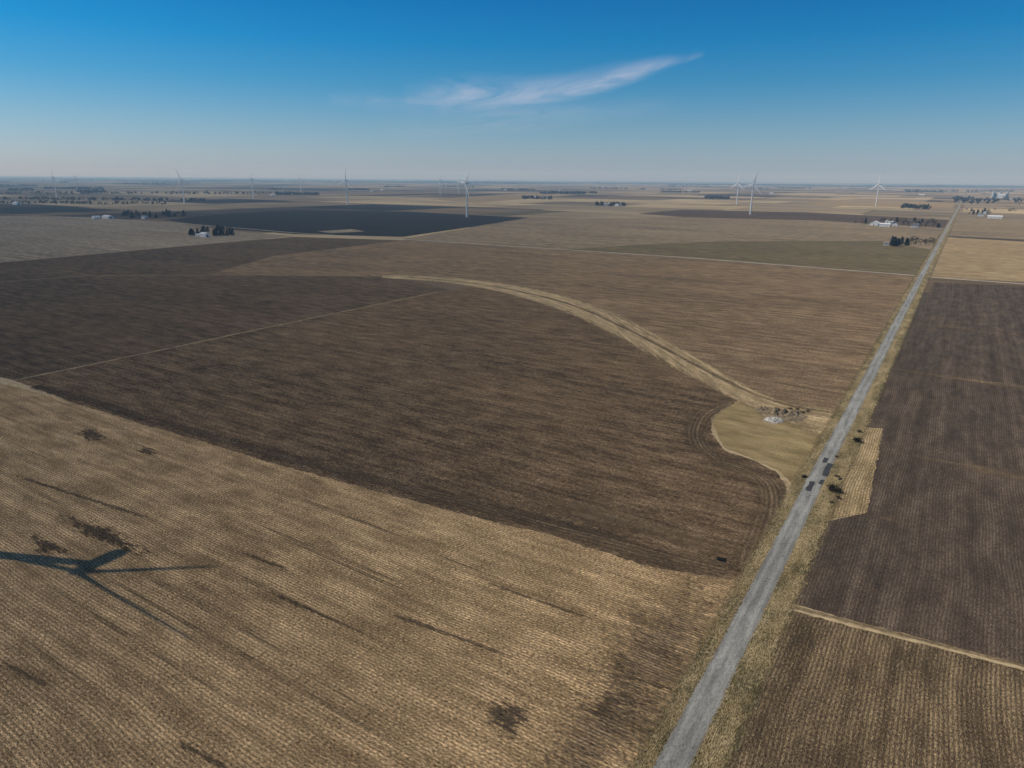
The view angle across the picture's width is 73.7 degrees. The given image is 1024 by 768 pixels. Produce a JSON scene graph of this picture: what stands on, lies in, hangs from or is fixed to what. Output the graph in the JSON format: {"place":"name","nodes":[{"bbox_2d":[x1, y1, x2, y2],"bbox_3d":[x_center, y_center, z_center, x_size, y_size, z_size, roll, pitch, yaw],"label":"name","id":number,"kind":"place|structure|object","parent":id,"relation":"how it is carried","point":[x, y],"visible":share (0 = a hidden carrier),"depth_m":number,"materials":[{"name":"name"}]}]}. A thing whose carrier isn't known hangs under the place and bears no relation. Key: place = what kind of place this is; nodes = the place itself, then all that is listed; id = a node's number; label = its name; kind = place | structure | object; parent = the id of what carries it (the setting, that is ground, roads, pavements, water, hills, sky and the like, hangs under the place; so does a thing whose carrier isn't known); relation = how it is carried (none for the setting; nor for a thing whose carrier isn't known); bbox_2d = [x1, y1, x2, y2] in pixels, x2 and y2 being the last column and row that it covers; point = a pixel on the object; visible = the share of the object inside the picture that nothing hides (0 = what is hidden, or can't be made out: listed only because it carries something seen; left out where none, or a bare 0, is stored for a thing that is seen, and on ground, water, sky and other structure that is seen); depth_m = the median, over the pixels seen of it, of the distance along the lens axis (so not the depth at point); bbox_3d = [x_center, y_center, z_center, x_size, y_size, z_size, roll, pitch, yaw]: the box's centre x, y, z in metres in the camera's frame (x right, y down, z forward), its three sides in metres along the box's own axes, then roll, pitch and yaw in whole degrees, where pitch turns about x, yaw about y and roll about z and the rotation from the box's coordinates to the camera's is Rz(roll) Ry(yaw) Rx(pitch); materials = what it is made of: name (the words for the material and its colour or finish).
{"place":"outdoors","nodes":[
{"label":"outdoors","id":0,"kind":"place"},
{"bbox_2d":[3,662,49,689],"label":"tire track","id":1,"kind":"structure","parent":0,"point":[22,671],"depth_m":128.02,"materials":[{"name":"brown soil"}]},
{"bbox_2d":[0,216,288,261],"bbox_3d":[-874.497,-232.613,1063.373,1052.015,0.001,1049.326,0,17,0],"label":"stubble field","id":2,"kind":"structure","parent":0,"point":[29,237],"depth_m":1056.20,"materials":[{"name":"brown plant"}]},
{"bbox_2d":[102,215,113,218],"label":"machine shed","id":3,"kind":"structure","parent":2,"relation":"on","point":[107,217],"depth_m":1491.19,"materials":[{"name":"white paint"}]},
{"bbox_2d":[199,232,209,236],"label":"farmhouse","id":4,"kind":"object","parent":2,"relation":"on","point":[203,234],"visible":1,"depth_m":1056.69,"materials":[{"name":"white paint"}]},
{"bbox_2d":[2,275,391,281],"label":"field track","id":5,"kind":"structure","parent":0,"point":[149,275],"depth_m":641.91,"materials":[{"name":"brown soil"}]},
{"bbox_2d":[0,237,400,281],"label":"tilled field","id":6,"kind":"structure","parent":0,"point":[192,259],"depth_m":764.75,"materials":[{"name":"brown soil"}]},
{"bbox_2d":[180,741,223,767],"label":"tire track","id":7,"kind":"structure","parent":0,"point":[217,762],"depth_m":110.35,"materials":[{"name":"brown soil"}]},
{"bbox_2d":[0,275,449,379],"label":"tilled field","id":8,"kind":"structure","parent":0,"point":[52,325],"depth_m":483.91,"materials":[{"name":"brown soil"}]},
{"bbox_2d":[14,292,435,379],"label":"field track","id":9,"kind":"structure","parent":0,"point":[202,341],"depth_m":383.15,"materials":[{"name":"brown soil"}]},
{"bbox_2d":[243,553,284,567],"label":"tire track","id":10,"kind":"structure","parent":0,"point":[268,562],"depth_m":166.47,"materials":[{"name":"brown soil"}]},
{"bbox_2d":[318,229,362,232],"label":"stubble field","id":11,"kind":"structure","parent":0,"point":[341,231],"depth_m":1189.13,"materials":[{"name":"beige plant"}]},
{"bbox_2d":[167,210,524,236],"bbox_3d":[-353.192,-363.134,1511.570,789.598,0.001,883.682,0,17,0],"label":"black soil field","id":12,"kind":"structure","parent":0,"point":[382,223],"depth_m":1451.46,"materials":[{"name":"black soil"}]},
{"bbox_2d":[457,171,469,216],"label":"wind turbine","id":13,"kind":"object","parent":12,"relation":"on","point":[465,182],"visible":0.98,"depth_m":1647.83,"materials":[{"name":"white metal"}]},
{"bbox_2d":[0,383,738,767],"bbox_3d":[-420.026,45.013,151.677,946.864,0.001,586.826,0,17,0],"label":"corn stubble field","id":14,"kind":"structure","parent":0,"point":[198,635],"depth_m":145.57,"materials":[{"name":"beige plant"}]},
{"bbox_2d":[32,534,65,555],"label":"bare soil patch","id":15,"kind":"object","parent":14,"relation":"on","point":[45,545],"visible":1,"depth_m":172.46,"materials":[{"name":"brown soil"}]},
{"bbox_2d":[9,473,142,516],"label":"dark soil streak","id":16,"kind":"structure","parent":14,"relation":"on","point":[90,498],"depth_m":198.81,"materials":[{"name":"brown soil"}]},
{"bbox_2d":[75,426,105,440],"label":"bare soil patch","id":17,"kind":"object","parent":14,"relation":"on","point":[91,433],"visible":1,"depth_m":247.24,"materials":[{"name":"brown soil"}]},
{"bbox_2d":[58,514,154,555],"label":"bare soil patch","id":18,"kind":"object","parent":14,"relation":"on","point":[101,532],"visible":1,"depth_m":178.42,"materials":[{"name":"brown soil"}]},
{"bbox_2d":[133,447,155,454],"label":"bare soil patch","id":19,"kind":"object","parent":14,"relation":"on","point":[146,450],"visible":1,"depth_m":232.82,"materials":[{"name":"brown soil"}]},
{"bbox_2d":[269,592,360,631],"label":"dark soil streak","id":20,"kind":"structure","parent":14,"relation":"on","point":[305,607],"depth_m":147.78,"materials":[{"name":"brown soil"}]},
{"bbox_2d":[30,384,627,542],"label":"bare soil strip","id":21,"kind":"object","parent":14,"relation":"on","point":[342,472],"visible":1,"depth_m":223.20,"materials":[{"name":"brown soil"}]},
{"bbox_2d":[397,615,507,654],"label":"dark soil streak","id":22,"kind":"structure","parent":14,"relation":"on","point":[447,633],"depth_m":140.65,"materials":[{"name":"brown soil"}]},
{"bbox_2d":[487,698,530,740],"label":"bare soil patch","id":23,"kind":"object","parent":14,"relation":"on","point":[508,719],"visible":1,"depth_m":119.12,"materials":[{"name":"brown soil"}]},
{"bbox_2d":[16,287,785,580],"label":"tilled field","id":24,"kind":"structure","parent":0,"point":[530,406],"depth_m":275.55,"materials":[{"name":"brown soil"}]},
{"bbox_2d":[15,214,914,275],"bbox_3d":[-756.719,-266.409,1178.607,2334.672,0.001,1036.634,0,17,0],"label":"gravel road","id":25,"kind":"structure","parent":0,"point":[546,248],"depth_m":900.50,"materials":[{"name":"beige gravel"}]},
{"bbox_2d":[433,193,578,202],"bbox_3d":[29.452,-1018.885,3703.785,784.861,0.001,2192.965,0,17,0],"label":"stubble field","id":26,"kind":"structure","parent":0,"point":[488,198],"depth_m":3391.89,"materials":[{"name":"beige plant"}]},
{"bbox_2d":[0,176,1023,669],"bbox_3d":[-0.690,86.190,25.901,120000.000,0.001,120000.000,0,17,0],"label":"ground","id":27,"kind":"structure","parent":0,"point":[634,198],"depth_m":2816.40,"materials":[{"name":"brown soil"}]},
{"bbox_2d":[176,170,187,203],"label":"wind turbine","id":28,"kind":"object","parent":27,"relation":"on","point":[182,187],"visible":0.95,"depth_m":2284.01,"materials":[{"name":"white metal"}]},
{"bbox_2d":[339,172,349,204],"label":"wind turbine","id":29,"kind":"object","parent":27,"relation":"on","point":[346,188],"visible":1,"depth_m":2335.61,"materials":[{"name":"white metal"}]},
{"bbox_2d":[0,176,1023,208],"bbox_3d":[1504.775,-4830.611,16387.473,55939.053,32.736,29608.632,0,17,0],"label":"distant trees","id":30,"kind":"object","parent":27,"relation":"on","point":[903,205],"visible":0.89,"depth_m":7981.31,"materials":[{"name":"green plant"}]},
{"bbox_2d":[732,173,743,203],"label":"wind turbine","id":31,"kind":"object","parent":27,"relation":"on","point":[738,188],"visible":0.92,"depth_m":2717.18,"materials":[{"name":"white metal"}]},
{"bbox_2d":[740,172,759,213],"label":"wind turbine","id":32,"kind":"object","parent":27,"relation":"on","point":[752,192],"visible":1,"depth_m":1891.43,"materials":[{"name":"white metal"}]},
{"bbox_2d":[827,482,844,493],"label":"roadside shrub","id":33,"kind":"object","parent":27,"relation":"on","point":[833,488],"visible":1,"depth_m":206.10,"materials":[{"name":"black plant"}]},
{"bbox_2d":[852,437,863,441],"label":"roadside shrub","id":34,"kind":"object","parent":27,"relation":"on","point":[857,439],"visible":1,"depth_m":245.21,"materials":[{"name":"plant"}]},
{"bbox_2d":[870,221,879,225],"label":"machine shed","id":35,"kind":"structure","parent":27,"relation":"on","point":[874,223],"depth_m":1461.30,"materials":[{"name":"white paint"}]},
{"bbox_2d":[871,177,883,205],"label":"wind turbine","id":36,"kind":"object","parent":27,"relation":"on","point":[878,191],"visible":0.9,"depth_m":2614.31,"materials":[{"name":"white metal"}]},
{"bbox_2d":[879,223,890,226],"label":"machine shed","id":37,"kind":"structure","parent":27,"relation":"on","point":[884,224],"depth_m":1426.68,"materials":[{"name":"white paint"}]},
{"bbox_2d":[911,223,918,227],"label":"farmhouse","id":38,"kind":"object","parent":27,"relation":"on","point":[915,226],"visible":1,"depth_m":1403.13,"materials":[{"name":"white paint"}]},
{"bbox_2d":[987,215,1002,218],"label":"machine shed","id":39,"kind":"structure","parent":27,"relation":"on","point":[996,216],"depth_m":1788.52,"materials":[{"name":"white paint"}]},
{"bbox_2d":[997,194,1005,197],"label":"grain elevator","id":40,"kind":"object","parent":27,"relation":"on","point":[1000,195],"visible":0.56,"depth_m":4115.46,"materials":[{"name":"white paint"}]},
{"bbox_2d":[0,0,1023,183],"label":"sky","id":41,"kind":"structure","parent":0,"point":[830,91],"materials":[{"name":"blue"}]},
{"bbox_2d":[489,584,589,617],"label":"tire track","id":42,"kind":"structure","parent":0,"point":[515,592],"depth_m":151.54,"materials":[{"name":"brown soil"}]},
{"bbox_2d":[207,240,914,409],"bbox_3d":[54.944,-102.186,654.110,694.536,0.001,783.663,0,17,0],"label":"tilled field","id":43,"kind":"structure","parent":0,"point":[739,322],"depth_m":564.31,"materials":[{"name":"brown soil"}]},
{"bbox_2d":[382,275,834,436],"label":"grass waterway","id":44,"kind":"object","parent":43,"relation":"on","point":[817,419],"depth_m":389.32,"materials":[{"name":"beige plant"}]},
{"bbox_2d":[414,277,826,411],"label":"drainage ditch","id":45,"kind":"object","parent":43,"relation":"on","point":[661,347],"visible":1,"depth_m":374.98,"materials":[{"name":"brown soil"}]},
{"bbox_2d":[412,486,724,572],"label":"headland","id":46,"kind":"structure","parent":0,"point":[559,529],"depth_m":180.97,"materials":[{"name":"brown soil"}]},
{"bbox_2d":[544,644,665,767],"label":"brown soil patch","id":47,"kind":"object","parent":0,"point":[604,724],"visible":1,"depth_m":117.04,"materials":[{"name":"brown soil"}]},
{"bbox_2d":[588,578,726,698],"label":"brown soil patch","id":48,"kind":"object","parent":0,"point":[653,658],"visible":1,"depth_m":135.82,"materials":[{"name":"brown soil"}]},
{"bbox_2d":[405,217,939,249],"bbox_3d":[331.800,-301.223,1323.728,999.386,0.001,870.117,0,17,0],"label":"stubble field","id":49,"kind":"structure","parent":0,"point":[564,234],"depth_m":1223.27,"materials":[{"name":"brown plant"}]},
{"bbox_2d":[683,398,785,568],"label":"headland","id":50,"kind":"structure","parent":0,"point":[694,429],"depth_m":216.75,"materials":[{"name":"soil"}]},
{"bbox_2d":[552,241,929,273],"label":"cover crop field","id":51,"kind":"structure","parent":0,"point":[879,256],"depth_m":894.84,"materials":[{"name":"plant"}]},
{"bbox_2d":[577,241,924,248],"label":"field track","id":52,"kind":"structure","parent":0,"point":[684,242],"depth_m":995.41,"materials":[{"name":"brown soil"}]},
{"bbox_2d":[712,400,835,483],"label":"grass field corner","id":53,"kind":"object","parent":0,"point":[784,449],"depth_m":248.57,"materials":[{"name":"beige plant"}]},
{"bbox_2d":[640,210,947,227],"bbox_3d":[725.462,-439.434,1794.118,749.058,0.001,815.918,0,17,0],"label":"tilled field","id":54,"kind":"structure","parent":0,"point":[773,215],"depth_m":1815.99,"materials":[{"name":"brown soil"}]},
{"bbox_2d":[625,187,969,767],"bbox_3d":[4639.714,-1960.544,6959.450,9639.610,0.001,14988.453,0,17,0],"label":"road verge","id":55,"kind":"structure","parent":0,"point":[730,717],"depth_m":153.46,"materials":[{"name":"beige plant"}]},
{"bbox_2d":[652,188,968,767],"bbox_3d":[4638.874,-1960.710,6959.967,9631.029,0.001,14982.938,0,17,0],"label":"asphalt road","id":56,"kind":"structure","parent":0,"point":[681,747],"depth_m":152.46,"materials":[{"name":"grey asphalt"}]},
{"bbox_2d":[805,481,814,490],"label":"asphalt patch","id":57,"kind":"object","parent":56,"relation":"on","point":[810,486],"visible":1,"depth_m":209.57,"materials":[{"name":"grey asphalt"}]},
{"bbox_2d":[821,463,833,476],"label":"asphalt patch","id":58,"kind":"object","parent":56,"relation":"on","point":[826,470],"visible":1,"depth_m":221.65,"materials":[{"name":"grey asphalt"}]},
{"bbox_2d":[826,427,882,518],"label":"stubble strip","id":59,"kind":"object","parent":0,"point":[854,498],"visible":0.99,"depth_m":215.15,"materials":[{"name":"beige plant"}]},
{"bbox_2d":[725,610,1023,767],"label":"bean stubble field","id":60,"kind":"structure","parent":0,"point":[834,694],"depth_m":122.03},
{"bbox_2d":[802,199,954,208],"bbox_3d":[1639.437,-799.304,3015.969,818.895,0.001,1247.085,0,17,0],"label":"stubble field","id":61,"kind":"structure","parent":0,"point":[888,203],"depth_m":2975.75,"materials":[{"name":"beige plant"}]},
{"bbox_2d":[793,283,1023,663],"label":"bare soil field","id":62,"kind":"structure","parent":0,"point":[937,555],"depth_m":202.87,"materials":[{"name":"brown soil"}]},
{"bbox_2d":[952,377,1003,384],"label":"pale soil patch","id":63,"kind":"object","parent":62,"relation":"on","point":[979,381],"visible":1,"depth_m":321.65,"materials":[{"name":"soil"}]},
{"bbox_2d":[796,606,1023,666],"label":"field track","id":64,"kind":"structure","parent":0,"point":[905,635],"depth_m":140.97,"materials":[{"name":"brown soil"}]},
{"bbox_2d":[930,237,1023,281],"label":"stubble field","id":65,"kind":"structure","parent":0,"point":[979,259],"depth_m":822.97,"materials":[{"name":"beige plant"}]},
{"bbox_2d":[930,277,1023,283],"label":"gravel road","id":66,"kind":"structure","parent":0,"point":[977,280],"depth_m":654.01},
{"bbox_2d":[948,216,1023,239],"bbox_3d":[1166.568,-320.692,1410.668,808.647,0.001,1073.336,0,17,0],"label":"stubble field","id":67,"kind":"structure","parent":0,"point":[967,226],"depth_m":1405.46,"materials":[{"name":"beige plant"}]},
{"label":"bare soil patch","id":68,"kind":"object","parent":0,"visible":0},
{"bbox_2d":[753,406,773,412],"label":"soil mound","id":69,"kind":"object","parent":68,"relation":"on","point":[760,409],"visible":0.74,"depth_m":278.57,"materials":[{"name":"brown soil"}]},
{"bbox_2d":[763,417,783,423],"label":"rubble pile","id":70,"kind":"object","parent":68,"relation":"on","point":[775,420],"visible":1,"depth_m":266.12,"materials":[{"name":"grey stone"}]},
{"bbox_2d":[758,408,806,422],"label":"soil mound","id":71,"kind":"object","parent":68,"relation":"on","point":[784,414],"visible":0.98,"depth_m":271.26,"materials":[{"name":"brown soil"}]}
]}

